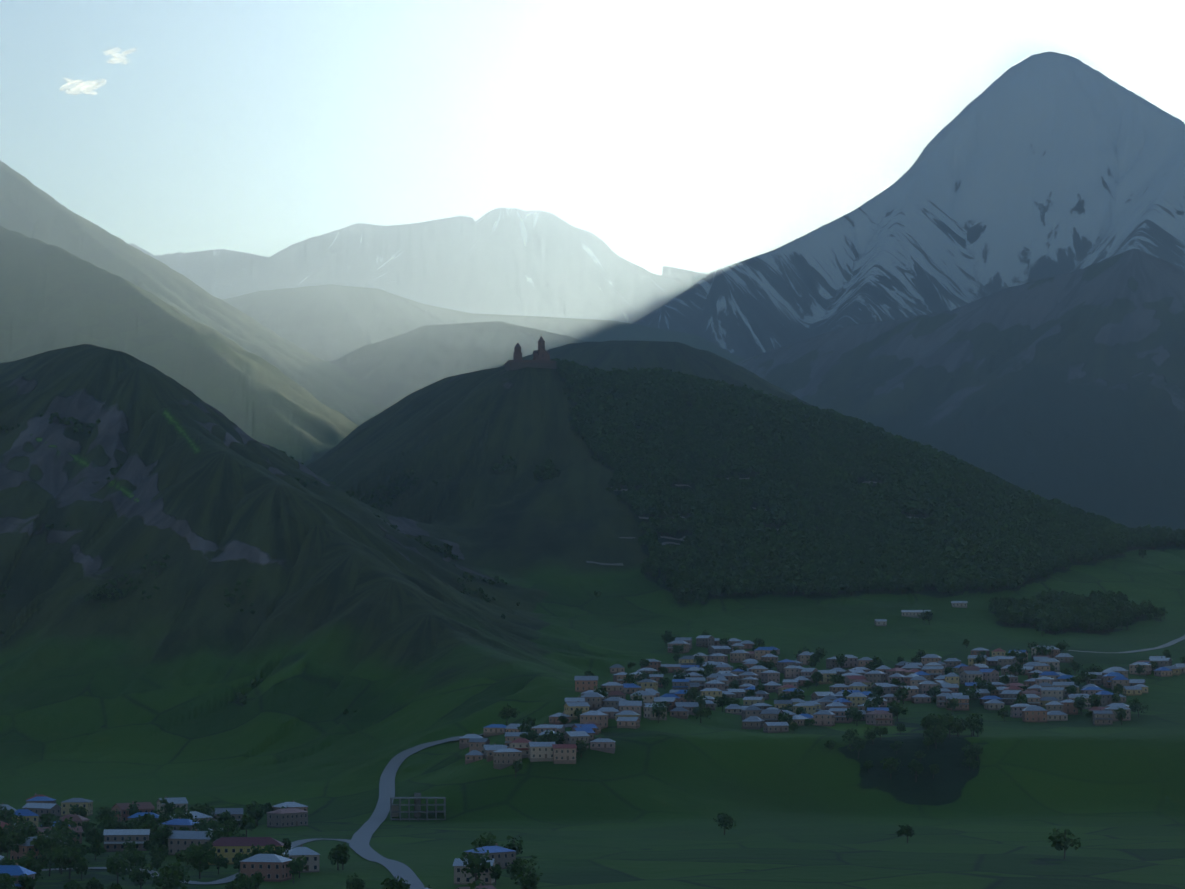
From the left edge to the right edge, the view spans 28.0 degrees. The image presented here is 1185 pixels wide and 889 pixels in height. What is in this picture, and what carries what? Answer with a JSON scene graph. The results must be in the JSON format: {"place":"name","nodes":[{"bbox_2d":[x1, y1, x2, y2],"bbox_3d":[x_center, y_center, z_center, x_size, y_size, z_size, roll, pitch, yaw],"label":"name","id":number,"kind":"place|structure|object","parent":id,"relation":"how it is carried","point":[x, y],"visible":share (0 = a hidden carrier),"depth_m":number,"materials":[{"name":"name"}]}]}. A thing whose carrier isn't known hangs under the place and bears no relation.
{"place":"outdoors","nodes":[
{"label":"outdoors","id":0,"kind":"place"},
{"bbox_2d":[60,79,106,95],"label":"cloud","id":1,"kind":"structure","parent":0,"point":[81,87],"depth_m":26599.43,"materials":[{"name":"white"}]},
{"bbox_2d":[104,47,134,64],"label":"cloud","id":2,"kind":"structure","parent":0,"point":[113,52],"depth_m":26603.24,"materials":[{"name":"white"}]},
{"bbox_2d":[0,51,1184,888],"bbox_3d":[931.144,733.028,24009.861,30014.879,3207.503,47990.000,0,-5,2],"label":"terrain","id":3,"kind":"structure","parent":0,"point":[1030,851],"depth_m":1692.46,"materials":[{"name":"green plant"}]},
{"bbox_2d":[0,336,1184,888],"bbox_3d":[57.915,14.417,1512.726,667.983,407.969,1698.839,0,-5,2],"label":"buildings","id":4,"kind":"structure","parent":3,"relation":"on","point":[820,700],"depth_m":1345.51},
{"bbox_2d":[0,595,1184,888],"bbox_3d":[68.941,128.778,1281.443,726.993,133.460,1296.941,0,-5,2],"label":"valley trees","id":5,"kind":"object","parent":3,"relation":"on","point":[56,833],"visible":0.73,"depth_m":1014.39,"materials":[{"name":"green plant"}]},
{"bbox_2d":[41,478,1184,888],"bbox_3d":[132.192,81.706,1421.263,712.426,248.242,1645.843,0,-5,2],"label":"roads","id":6,"kind":"structure","parent":3,"relation":"on","point":[399,868],"depth_m":1101.13,"materials":[{"name":"grey asphalt"}]},
{"bbox_2d":[491,358,1184,634],"bbox_3d":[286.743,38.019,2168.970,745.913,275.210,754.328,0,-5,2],"label":"forest trees","id":7,"kind":"object","parent":3,"relation":"on","point":[921,468],"visible":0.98,"depth_m":2139.37,"materials":[{"name":"green plant"}]},
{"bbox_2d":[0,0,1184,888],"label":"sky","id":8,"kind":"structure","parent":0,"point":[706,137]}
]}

